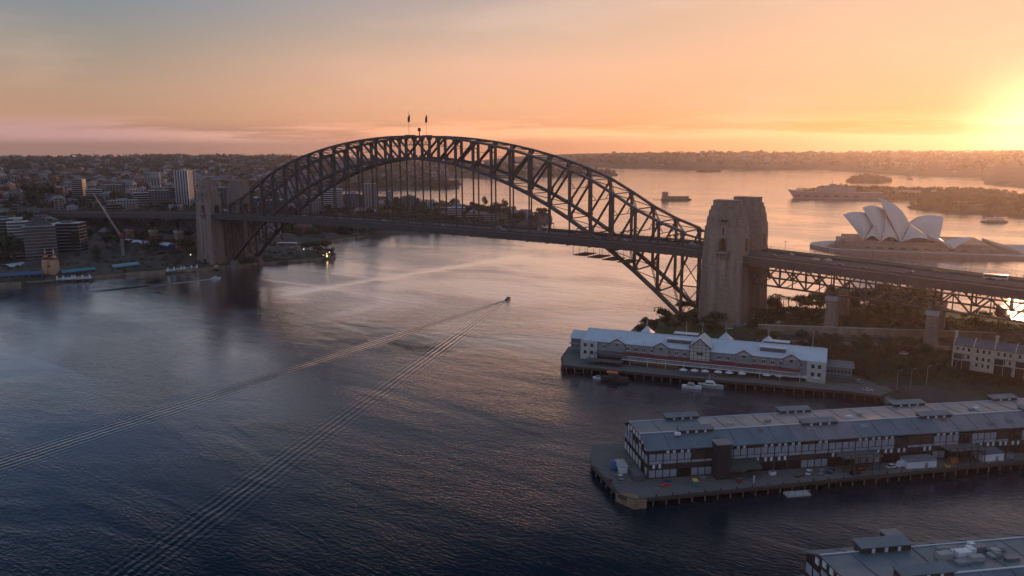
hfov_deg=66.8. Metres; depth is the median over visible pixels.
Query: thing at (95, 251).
tree
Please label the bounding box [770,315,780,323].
tree
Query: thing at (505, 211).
tree
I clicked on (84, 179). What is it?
windows
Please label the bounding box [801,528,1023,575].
wharf building
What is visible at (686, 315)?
tree
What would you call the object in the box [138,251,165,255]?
brick hall
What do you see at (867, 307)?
tree
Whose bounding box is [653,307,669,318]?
tree
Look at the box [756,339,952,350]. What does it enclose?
stone parapet
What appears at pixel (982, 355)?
terrace house
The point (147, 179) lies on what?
apartment block
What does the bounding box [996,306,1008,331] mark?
tree
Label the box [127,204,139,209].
house
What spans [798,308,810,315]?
tree
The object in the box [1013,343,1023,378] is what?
terrace house
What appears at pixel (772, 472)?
crate
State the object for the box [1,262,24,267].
fairground hall
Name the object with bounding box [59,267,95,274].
boardwalk pavilion
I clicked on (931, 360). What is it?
tree
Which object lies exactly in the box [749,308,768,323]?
tree
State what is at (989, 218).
windows
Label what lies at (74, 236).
tree
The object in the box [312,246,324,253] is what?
tree
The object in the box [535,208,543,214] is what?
tree
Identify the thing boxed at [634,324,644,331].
tree
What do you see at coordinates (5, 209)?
house
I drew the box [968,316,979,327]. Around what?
tree
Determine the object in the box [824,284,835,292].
tree
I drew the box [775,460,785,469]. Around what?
doorway
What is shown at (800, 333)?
tree
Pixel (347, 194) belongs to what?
windows
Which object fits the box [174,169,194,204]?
apartment block
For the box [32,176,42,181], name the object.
house
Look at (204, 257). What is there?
doorway
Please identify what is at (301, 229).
house
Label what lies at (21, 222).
windows
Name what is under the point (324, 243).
tree
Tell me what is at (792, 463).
doorway
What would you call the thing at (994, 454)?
kiosk
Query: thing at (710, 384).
yacht
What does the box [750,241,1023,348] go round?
approach viaduct
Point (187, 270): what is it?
shore seawall
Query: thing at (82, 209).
tree
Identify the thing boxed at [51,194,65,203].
house
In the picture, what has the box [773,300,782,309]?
tree
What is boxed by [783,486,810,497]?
pontoon
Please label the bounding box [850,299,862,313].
tree
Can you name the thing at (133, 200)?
windows
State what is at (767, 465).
doorway
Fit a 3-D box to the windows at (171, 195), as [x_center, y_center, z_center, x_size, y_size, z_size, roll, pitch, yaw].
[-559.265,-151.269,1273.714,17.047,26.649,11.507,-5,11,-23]
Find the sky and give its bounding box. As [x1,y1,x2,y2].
[0,0,1023,157]
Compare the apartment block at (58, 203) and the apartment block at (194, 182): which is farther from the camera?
the apartment block at (194, 182)
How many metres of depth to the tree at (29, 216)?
930.79 m
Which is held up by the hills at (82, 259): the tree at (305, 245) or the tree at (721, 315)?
the tree at (305, 245)
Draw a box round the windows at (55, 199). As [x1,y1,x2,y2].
[55,199,62,208]
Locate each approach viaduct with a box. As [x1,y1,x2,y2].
[0,205,226,250]
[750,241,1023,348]
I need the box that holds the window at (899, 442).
[895,438,906,446]
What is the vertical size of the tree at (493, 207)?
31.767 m
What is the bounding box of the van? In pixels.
[896,460,904,467]
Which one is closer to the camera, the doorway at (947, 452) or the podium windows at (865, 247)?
the doorway at (947, 452)
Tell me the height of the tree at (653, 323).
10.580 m
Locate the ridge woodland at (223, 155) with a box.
[0,153,581,172]
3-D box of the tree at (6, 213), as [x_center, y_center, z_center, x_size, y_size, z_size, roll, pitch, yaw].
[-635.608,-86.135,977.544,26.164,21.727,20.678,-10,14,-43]
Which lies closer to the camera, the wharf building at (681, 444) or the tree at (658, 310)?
the wharf building at (681, 444)
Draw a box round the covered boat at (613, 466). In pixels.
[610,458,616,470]
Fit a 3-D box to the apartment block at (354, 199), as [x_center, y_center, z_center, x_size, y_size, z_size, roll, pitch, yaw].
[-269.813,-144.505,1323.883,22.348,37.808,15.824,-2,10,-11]
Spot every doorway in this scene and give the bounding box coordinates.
[202,255,207,263]
[678,467,689,475]
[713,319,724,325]
[761,461,772,470]
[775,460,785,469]
[788,459,799,468]
[829,457,839,465]
[842,459,852,464]
[881,453,892,461]
[894,452,905,460]
[908,451,917,454]
[921,450,930,454]
[945,450,955,457]
[958,451,968,456]
[997,445,1006,453]
[1008,444,1018,452]
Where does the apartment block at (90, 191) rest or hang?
on the hills at (82, 259)
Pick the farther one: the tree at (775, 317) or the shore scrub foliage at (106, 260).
the shore scrub foliage at (106, 260)
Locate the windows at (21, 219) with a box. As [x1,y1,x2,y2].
[0,219,21,233]
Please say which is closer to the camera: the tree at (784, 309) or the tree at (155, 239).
the tree at (784, 309)
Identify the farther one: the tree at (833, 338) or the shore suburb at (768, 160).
the shore suburb at (768, 160)
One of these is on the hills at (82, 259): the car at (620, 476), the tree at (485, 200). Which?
the tree at (485, 200)
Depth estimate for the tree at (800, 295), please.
558.64 m
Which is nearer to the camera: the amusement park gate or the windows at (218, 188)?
the amusement park gate
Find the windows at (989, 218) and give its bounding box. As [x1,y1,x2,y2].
[987,218,1004,220]
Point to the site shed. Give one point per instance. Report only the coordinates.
(916, 461)
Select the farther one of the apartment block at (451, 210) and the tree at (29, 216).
the apartment block at (451, 210)
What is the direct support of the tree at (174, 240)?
on the hills at (82, 259)
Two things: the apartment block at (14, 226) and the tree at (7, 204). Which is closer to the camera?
the apartment block at (14, 226)
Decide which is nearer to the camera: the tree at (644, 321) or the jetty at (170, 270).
the tree at (644, 321)
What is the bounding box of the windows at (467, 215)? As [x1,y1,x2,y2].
[467,215,497,221]
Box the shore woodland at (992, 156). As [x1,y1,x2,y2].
[552,149,1023,170]
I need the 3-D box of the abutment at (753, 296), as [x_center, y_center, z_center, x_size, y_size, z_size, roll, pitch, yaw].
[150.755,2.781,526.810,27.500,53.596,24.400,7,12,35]
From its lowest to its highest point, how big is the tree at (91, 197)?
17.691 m
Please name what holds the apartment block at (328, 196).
on the hills at (82, 259)
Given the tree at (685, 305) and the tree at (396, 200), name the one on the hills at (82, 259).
the tree at (396, 200)
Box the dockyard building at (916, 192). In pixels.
[888,190,920,194]
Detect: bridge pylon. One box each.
[195,182,226,264]
[227,180,255,258]
[696,199,749,325]
[726,196,767,311]
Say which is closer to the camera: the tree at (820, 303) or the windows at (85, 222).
the tree at (820, 303)
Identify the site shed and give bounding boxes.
[900,454,937,468]
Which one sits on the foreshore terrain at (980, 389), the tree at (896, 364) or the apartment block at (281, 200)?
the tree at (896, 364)
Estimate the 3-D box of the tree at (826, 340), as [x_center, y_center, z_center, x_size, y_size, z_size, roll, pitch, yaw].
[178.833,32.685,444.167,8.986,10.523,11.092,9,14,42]
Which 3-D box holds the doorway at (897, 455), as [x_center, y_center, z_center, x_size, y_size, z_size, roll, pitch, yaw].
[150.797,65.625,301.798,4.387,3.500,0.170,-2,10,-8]
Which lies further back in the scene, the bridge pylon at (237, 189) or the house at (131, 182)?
the house at (131, 182)
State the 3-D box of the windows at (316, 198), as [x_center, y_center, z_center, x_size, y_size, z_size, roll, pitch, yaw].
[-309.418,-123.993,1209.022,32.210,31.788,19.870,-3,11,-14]
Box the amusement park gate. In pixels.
[41,248,59,274]
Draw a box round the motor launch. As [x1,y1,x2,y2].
[682,382,701,388]
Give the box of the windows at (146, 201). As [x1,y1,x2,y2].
[133,193,149,205]
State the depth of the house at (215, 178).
2250.89 m
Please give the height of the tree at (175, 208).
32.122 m
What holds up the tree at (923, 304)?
on the foreshore terrain at (980, 389)
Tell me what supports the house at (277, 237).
on the hills at (82, 259)
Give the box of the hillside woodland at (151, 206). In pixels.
[0,154,615,234]
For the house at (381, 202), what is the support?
on the hills at (82, 259)
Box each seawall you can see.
[0,236,361,286]
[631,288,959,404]
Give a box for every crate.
[736,477,741,482]
[769,469,775,475]
[871,463,878,469]
[1006,451,1013,459]
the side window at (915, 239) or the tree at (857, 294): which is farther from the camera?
the side window at (915, 239)
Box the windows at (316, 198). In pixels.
[302,198,320,212]
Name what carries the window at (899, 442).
in the wharf building at (681, 444)
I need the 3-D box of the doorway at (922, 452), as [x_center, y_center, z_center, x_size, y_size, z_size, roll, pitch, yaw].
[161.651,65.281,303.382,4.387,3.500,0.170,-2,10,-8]
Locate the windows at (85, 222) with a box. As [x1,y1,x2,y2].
[55,222,87,251]
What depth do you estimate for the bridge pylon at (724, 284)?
501.28 m
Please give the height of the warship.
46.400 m
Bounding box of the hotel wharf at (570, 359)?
[561,346,894,401]
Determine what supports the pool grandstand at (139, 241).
on the hills at (82, 259)
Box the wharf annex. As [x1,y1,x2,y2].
[825,359,854,381]
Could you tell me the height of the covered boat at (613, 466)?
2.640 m
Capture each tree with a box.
[0,211,16,215]
[0,230,13,255]
[0,234,17,249]
[0,238,23,260]
[1,241,24,260]
[2,198,12,208]
[17,184,46,201]
[20,191,44,203]
[25,209,35,219]
[40,183,56,195]
[68,230,79,256]
[77,207,88,210]
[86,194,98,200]
[87,228,95,238]
[88,206,102,210]
[90,248,101,255]
[101,233,124,249]
[108,223,120,233]
[109,189,117,199]
[119,240,130,247]
[139,231,146,245]
[142,242,156,252]
[146,236,165,246]
[159,201,171,205]
[167,248,181,257]
[170,203,178,210]
[171,238,188,242]
[176,239,196,253]
[183,228,195,239]
[300,243,312,249]
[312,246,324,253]
[315,240,331,251]
[325,203,331,213]
[325,247,333,251]
[366,207,372,213]
[393,197,398,205]
[432,209,438,219]
[475,205,489,211]
[481,196,487,205]
[489,202,500,211]
[499,206,512,216]
[501,199,508,206]
[518,210,526,218]
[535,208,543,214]
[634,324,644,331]
[638,317,648,326]
[648,319,659,330]
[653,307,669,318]
[663,311,671,331]
[666,321,680,332]
[673,301,687,310]
[676,314,685,322]
[684,311,692,322]
[688,311,697,324]
[689,318,700,324]
[699,316,714,328]
[703,317,720,329]
[703,322,712,331]
[705,311,719,317]
[711,324,720,334]
[716,312,727,321]
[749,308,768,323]
[753,328,767,341]
[766,297,774,314]
[769,331,781,339]
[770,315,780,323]
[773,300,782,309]
[778,337,792,344]
[781,307,788,316]
[784,296,793,309]
[792,297,801,308]
[793,294,807,307]
[795,329,809,345]
[797,340,810,345]
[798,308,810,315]
[800,295,805,306]
[804,300,814,307]
[807,293,825,306]
[808,331,820,346]
[815,299,825,311]
[818,342,833,356]
[819,335,834,345]
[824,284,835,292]
[824,334,843,342]
[849,341,863,349]
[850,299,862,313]
[854,288,864,309]
[858,333,871,349]
[860,337,874,351]
[861,287,877,304]
[864,305,872,313]
[875,283,895,295]
[878,294,890,299]
[885,341,903,358]
[887,357,908,377]
[895,286,906,309]
[897,336,908,350]
[900,299,915,303]
[905,336,919,352]
[911,286,927,304]
[917,293,939,307]
[917,301,927,315]
[918,344,933,359]
[919,364,934,378]
[927,356,942,370]
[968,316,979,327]
[973,310,994,320]
[973,321,987,331]
[993,304,1002,323]
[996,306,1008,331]
[1016,340,1023,344]
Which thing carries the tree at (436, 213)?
on the hills at (82, 259)
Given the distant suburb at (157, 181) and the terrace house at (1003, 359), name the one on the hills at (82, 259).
the distant suburb at (157, 181)
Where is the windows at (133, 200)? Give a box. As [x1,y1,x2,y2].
[109,200,136,208]
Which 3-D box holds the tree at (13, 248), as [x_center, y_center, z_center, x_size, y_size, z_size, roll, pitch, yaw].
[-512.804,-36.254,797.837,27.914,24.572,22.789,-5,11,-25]
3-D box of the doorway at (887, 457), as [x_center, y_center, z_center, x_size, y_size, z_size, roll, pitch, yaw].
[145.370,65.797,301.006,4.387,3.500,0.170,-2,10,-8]
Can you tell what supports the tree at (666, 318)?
on the foreshore terrain at (980, 389)
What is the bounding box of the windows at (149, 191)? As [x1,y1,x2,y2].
[149,191,168,204]
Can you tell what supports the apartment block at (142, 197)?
on the hills at (82, 259)
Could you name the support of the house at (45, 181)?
on the hills at (82, 259)
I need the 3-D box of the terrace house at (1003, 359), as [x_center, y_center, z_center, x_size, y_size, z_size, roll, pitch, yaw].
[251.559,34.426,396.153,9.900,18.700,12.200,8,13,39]
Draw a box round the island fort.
[653,191,690,199]
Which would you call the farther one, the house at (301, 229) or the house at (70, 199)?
the house at (70, 199)
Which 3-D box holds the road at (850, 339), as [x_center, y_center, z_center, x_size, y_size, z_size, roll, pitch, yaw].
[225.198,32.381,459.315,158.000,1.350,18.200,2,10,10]
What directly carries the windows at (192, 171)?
in the apartment block at (194, 182)
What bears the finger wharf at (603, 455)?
in the water
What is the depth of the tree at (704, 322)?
500.28 m
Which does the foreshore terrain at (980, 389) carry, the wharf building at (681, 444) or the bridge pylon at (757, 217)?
the bridge pylon at (757, 217)
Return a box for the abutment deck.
[699,247,772,264]
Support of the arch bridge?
in the water
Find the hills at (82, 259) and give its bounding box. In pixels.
[0,155,617,285]
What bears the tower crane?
on the hills at (82, 259)
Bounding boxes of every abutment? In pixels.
[224,220,244,262]
[748,265,760,319]
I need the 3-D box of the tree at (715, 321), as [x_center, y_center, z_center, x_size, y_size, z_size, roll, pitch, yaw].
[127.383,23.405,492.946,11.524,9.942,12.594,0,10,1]
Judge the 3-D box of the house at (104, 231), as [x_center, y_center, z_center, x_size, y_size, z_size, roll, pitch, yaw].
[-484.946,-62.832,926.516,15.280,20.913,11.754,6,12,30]
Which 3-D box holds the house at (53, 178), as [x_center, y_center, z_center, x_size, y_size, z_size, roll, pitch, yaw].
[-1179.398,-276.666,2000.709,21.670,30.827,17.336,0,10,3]
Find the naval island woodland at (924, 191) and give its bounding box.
[795,183,1023,196]
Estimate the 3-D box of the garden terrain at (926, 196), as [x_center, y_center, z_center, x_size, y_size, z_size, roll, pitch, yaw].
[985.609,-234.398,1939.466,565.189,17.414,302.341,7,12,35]
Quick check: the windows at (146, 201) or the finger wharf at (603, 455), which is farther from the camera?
the windows at (146, 201)
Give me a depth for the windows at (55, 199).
1121.09 m
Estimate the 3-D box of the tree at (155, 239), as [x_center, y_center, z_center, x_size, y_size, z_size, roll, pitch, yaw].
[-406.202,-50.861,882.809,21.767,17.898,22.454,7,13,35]
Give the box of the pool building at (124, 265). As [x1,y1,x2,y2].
[108,262,139,268]
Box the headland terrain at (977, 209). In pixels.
[907,200,1023,215]
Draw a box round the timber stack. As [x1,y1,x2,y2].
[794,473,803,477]
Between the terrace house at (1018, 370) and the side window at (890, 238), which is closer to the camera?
the terrace house at (1018, 370)
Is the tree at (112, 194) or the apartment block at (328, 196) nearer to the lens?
the tree at (112, 194)
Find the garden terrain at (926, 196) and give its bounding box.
[800,189,1022,198]
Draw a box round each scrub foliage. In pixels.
[0,229,352,281]
[745,306,1023,385]
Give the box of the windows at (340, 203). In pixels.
[320,190,342,208]
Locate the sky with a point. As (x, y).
(88, 77)
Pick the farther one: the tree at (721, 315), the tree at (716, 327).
the tree at (721, 315)
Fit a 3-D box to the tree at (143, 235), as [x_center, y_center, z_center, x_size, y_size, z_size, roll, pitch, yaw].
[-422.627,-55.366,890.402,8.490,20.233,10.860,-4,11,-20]
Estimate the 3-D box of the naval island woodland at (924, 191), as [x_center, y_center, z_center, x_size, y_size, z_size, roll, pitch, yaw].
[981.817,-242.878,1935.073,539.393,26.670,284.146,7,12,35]
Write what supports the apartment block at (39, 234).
on the hills at (82, 259)
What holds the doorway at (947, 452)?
in the wharf building at (681, 444)
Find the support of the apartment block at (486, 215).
on the hills at (82, 259)
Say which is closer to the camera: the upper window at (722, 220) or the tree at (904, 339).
the tree at (904, 339)
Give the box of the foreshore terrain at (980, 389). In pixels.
[634,288,1023,403]
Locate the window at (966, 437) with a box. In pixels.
[959,434,970,442]
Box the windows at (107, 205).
[107,205,121,210]
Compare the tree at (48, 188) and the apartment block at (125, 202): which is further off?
the tree at (48, 188)
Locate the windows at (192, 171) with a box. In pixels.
[192,171,196,197]
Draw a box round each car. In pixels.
[617,474,623,479]
[805,469,811,474]
[818,469,825,474]
[827,467,834,473]
[849,469,861,474]
[854,465,866,470]
[886,463,897,468]
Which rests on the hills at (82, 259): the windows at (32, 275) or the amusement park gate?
the amusement park gate
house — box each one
[0,207,11,212]
[2,183,15,191]
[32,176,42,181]
[40,179,49,185]
[44,195,54,202]
[46,215,57,221]
[48,175,59,182]
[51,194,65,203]
[66,197,78,203]
[66,204,77,210]
[86,179,99,186]
[97,227,111,235]
[124,179,136,186]
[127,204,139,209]
[164,182,174,186]
[168,203,182,210]
[197,175,205,181]
[211,176,220,181]
[260,223,274,236]
[268,231,279,239]
[293,224,307,234]
[378,200,384,209]
[427,199,435,207]
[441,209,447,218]
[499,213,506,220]
[810,198,1023,259]
[951,330,975,370]
[971,338,995,372]
[991,335,1017,376]
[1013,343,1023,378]
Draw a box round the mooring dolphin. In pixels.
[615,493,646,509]
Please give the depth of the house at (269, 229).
1025.12 m
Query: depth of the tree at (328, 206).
1222.35 m
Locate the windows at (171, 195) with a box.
[165,188,175,197]
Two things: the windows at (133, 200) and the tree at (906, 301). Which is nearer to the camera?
the tree at (906, 301)
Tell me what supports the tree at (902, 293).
on the foreshore terrain at (980, 389)
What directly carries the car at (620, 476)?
on the finger wharf at (603, 455)
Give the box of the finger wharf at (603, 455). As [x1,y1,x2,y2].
[590,443,1023,505]
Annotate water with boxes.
[0,157,1023,575]
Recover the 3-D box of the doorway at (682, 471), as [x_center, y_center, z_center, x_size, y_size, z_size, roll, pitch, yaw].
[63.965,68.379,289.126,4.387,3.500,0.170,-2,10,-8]
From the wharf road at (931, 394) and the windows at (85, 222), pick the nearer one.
the wharf road at (931, 394)
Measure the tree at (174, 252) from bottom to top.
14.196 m
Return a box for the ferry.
[980,216,1008,222]
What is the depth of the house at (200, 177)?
2265.65 m
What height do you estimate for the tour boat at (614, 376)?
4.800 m
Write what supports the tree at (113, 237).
on the hills at (82, 259)
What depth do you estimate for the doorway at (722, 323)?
505.62 m
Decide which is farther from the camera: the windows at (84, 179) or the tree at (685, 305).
the windows at (84, 179)
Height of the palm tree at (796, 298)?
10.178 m
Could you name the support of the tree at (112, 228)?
on the hills at (82, 259)
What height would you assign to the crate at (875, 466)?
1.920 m
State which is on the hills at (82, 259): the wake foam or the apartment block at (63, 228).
the apartment block at (63, 228)
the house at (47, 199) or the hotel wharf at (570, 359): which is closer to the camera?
the hotel wharf at (570, 359)
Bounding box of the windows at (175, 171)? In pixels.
[175,171,188,204]
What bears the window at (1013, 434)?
in the wharf building at (681, 444)
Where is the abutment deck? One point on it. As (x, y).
(746, 260)
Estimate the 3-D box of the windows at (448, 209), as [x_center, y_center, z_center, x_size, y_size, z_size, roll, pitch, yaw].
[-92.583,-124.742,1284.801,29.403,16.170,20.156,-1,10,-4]
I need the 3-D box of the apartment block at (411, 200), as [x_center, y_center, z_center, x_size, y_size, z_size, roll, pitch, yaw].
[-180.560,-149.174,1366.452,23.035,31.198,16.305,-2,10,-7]
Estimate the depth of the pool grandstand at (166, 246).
875.23 m
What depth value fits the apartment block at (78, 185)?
1306.53 m
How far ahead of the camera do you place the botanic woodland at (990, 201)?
1505.27 m
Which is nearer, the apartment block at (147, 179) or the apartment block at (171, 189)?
the apartment block at (171, 189)
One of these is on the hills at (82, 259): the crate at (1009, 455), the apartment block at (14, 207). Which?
the apartment block at (14, 207)
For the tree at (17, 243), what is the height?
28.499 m
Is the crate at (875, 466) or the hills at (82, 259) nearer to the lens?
the crate at (875, 466)
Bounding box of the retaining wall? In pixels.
[758,324,995,339]
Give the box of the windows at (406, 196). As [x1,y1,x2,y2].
[403,196,414,206]
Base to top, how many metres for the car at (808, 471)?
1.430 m
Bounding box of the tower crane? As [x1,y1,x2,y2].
[93,193,129,255]
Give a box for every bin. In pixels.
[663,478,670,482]
[948,455,957,463]
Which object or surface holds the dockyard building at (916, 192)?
on the garden terrain at (926, 196)
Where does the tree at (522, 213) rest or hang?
on the hills at (82, 259)
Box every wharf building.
[622,393,1023,479]
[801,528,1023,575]
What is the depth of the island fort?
1834.70 m
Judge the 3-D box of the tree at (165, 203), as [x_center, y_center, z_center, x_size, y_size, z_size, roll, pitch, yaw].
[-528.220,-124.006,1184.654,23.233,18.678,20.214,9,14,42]
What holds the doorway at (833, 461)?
in the wharf building at (681, 444)
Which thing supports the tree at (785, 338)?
on the foreshore terrain at (980, 389)
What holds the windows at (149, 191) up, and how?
in the apartment block at (156, 196)
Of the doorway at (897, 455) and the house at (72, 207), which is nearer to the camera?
the doorway at (897, 455)
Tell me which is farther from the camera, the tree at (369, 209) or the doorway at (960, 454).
the tree at (369, 209)
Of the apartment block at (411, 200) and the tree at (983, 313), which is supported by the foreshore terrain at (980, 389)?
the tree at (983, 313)
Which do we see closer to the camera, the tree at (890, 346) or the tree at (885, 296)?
the tree at (890, 346)
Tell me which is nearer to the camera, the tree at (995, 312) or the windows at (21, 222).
the tree at (995, 312)
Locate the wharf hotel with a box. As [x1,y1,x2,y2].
[569,322,827,383]
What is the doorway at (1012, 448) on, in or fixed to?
in the wharf building at (681, 444)
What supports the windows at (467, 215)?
in the apartment block at (486, 215)
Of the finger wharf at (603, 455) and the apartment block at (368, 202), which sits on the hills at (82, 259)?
the apartment block at (368, 202)
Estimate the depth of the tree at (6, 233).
799.98 m
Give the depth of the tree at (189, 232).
943.54 m
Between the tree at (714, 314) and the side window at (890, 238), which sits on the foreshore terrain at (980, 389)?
the tree at (714, 314)
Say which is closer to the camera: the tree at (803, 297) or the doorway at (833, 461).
the doorway at (833, 461)
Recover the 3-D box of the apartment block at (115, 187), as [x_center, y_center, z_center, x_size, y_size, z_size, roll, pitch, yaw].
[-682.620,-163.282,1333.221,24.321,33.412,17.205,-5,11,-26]
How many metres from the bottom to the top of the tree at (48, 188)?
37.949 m
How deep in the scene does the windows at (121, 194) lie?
1324.68 m
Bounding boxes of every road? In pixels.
[752,333,1005,345]
[885,384,983,402]
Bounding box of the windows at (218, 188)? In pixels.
[218,188,227,205]
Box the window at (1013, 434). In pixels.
[1010,431,1020,438]
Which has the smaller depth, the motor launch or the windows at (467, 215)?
the motor launch
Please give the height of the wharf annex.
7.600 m
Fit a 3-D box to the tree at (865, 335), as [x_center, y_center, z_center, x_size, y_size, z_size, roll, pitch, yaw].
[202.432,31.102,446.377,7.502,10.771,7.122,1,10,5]
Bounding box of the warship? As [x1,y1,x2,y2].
[788,180,883,198]
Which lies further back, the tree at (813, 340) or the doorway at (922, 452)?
the tree at (813, 340)
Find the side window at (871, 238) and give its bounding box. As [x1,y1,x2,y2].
[866,236,877,240]
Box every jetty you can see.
[59,276,92,281]
[165,266,195,273]
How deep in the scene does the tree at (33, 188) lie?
1211.18 m
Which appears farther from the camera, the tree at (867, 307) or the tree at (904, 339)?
the tree at (867, 307)
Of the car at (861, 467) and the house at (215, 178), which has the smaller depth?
the car at (861, 467)
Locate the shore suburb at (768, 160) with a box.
[572,150,1023,173]
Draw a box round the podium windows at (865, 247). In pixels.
[865,247,966,251]
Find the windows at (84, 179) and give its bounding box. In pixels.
[71,179,85,196]
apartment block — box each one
[0,216,22,233]
[2,204,17,210]
[6,219,27,258]
[22,215,58,259]
[51,220,88,251]
[54,196,63,209]
[70,178,86,197]
[85,188,102,200]
[106,183,122,198]
[106,203,122,210]
[108,198,137,209]
[113,181,125,192]
[132,191,149,205]
[144,171,161,182]
[148,189,168,206]
[164,186,175,198]
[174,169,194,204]
[192,170,196,198]
[217,185,228,205]
[266,198,284,207]
[301,196,323,213]
[319,188,342,209]
[347,192,358,209]
[363,182,376,210]
[387,190,393,203]
[403,194,414,206]
[447,206,464,216]
[466,212,498,221]
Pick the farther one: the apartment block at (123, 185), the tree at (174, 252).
the apartment block at (123, 185)
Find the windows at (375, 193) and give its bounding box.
[363,184,376,207]
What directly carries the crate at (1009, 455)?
on the finger wharf at (603, 455)
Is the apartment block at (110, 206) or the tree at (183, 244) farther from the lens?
the apartment block at (110, 206)
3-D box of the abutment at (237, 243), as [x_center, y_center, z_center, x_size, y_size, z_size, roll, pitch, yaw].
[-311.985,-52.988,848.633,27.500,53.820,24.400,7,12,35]
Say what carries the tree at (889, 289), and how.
on the foreshore terrain at (980, 389)
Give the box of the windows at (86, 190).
[86,190,102,200]
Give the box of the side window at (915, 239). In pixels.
[904,238,933,242]
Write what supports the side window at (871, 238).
in the opera house at (890, 228)
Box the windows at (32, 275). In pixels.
[4,275,40,277]
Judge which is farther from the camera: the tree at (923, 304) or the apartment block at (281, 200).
the apartment block at (281, 200)
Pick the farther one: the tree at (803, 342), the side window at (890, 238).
the side window at (890, 238)
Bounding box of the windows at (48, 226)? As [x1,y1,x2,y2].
[23,226,58,259]
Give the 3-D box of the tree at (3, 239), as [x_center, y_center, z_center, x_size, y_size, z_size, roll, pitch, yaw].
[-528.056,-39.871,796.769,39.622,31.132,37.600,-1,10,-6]
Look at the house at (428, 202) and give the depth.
1429.26 m
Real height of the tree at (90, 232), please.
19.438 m
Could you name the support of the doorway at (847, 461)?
in the wharf building at (681, 444)
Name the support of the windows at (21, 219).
in the apartment block at (3, 223)
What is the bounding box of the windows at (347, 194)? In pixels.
[347,194,358,206]
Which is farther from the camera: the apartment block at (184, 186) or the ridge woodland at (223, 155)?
the ridge woodland at (223, 155)
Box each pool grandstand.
[131,240,148,243]
[156,242,174,250]
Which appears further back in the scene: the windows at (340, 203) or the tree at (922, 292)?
the windows at (340, 203)
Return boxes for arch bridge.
[214,110,703,321]
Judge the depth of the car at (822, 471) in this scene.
290.36 m
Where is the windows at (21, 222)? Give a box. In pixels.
[7,222,27,258]
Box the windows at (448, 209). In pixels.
[447,208,464,215]
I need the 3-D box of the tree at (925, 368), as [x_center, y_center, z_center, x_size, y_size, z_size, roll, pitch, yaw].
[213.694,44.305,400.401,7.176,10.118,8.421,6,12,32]
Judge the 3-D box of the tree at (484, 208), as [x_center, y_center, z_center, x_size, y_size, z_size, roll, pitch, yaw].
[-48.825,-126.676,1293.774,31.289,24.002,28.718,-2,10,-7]
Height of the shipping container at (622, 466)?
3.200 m
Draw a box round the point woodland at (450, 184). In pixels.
[334,179,458,188]
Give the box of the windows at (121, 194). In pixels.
[107,185,122,198]
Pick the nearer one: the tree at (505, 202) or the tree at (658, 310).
the tree at (658, 310)
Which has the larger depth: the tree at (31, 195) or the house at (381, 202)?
the house at (381, 202)
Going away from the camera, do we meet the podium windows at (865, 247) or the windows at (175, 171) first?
the podium windows at (865, 247)
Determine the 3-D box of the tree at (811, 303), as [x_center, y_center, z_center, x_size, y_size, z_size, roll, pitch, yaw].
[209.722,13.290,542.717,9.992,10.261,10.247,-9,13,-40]
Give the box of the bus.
[983,273,1008,280]
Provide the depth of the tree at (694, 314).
517.55 m
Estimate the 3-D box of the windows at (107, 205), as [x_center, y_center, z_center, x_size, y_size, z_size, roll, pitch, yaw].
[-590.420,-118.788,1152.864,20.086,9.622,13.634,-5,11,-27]
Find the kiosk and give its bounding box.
[974,447,1004,461]
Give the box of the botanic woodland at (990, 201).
[909,194,1023,212]
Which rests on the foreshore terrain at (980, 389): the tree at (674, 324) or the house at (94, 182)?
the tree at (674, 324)
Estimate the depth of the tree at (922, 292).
558.22 m
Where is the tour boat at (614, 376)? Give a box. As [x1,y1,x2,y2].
[601,370,628,381]
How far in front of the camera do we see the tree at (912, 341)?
436.35 m
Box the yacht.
[698,374,723,388]
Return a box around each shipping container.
[615,459,628,473]
[629,467,643,481]
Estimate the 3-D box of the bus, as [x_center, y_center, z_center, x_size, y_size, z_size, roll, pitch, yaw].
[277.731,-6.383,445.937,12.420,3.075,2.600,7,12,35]
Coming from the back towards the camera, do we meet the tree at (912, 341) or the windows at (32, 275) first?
the windows at (32, 275)
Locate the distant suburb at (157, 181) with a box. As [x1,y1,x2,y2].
[0,153,533,204]
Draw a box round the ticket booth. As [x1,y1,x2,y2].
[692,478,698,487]
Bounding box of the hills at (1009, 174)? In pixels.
[482,152,1023,187]
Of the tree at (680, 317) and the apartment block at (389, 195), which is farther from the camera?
the apartment block at (389, 195)
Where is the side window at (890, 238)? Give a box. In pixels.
[884,237,897,241]
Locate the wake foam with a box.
[149,279,211,285]
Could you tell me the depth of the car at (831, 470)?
291.42 m
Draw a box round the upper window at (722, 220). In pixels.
[717,220,730,234]
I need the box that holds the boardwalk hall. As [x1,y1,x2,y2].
[0,271,42,277]

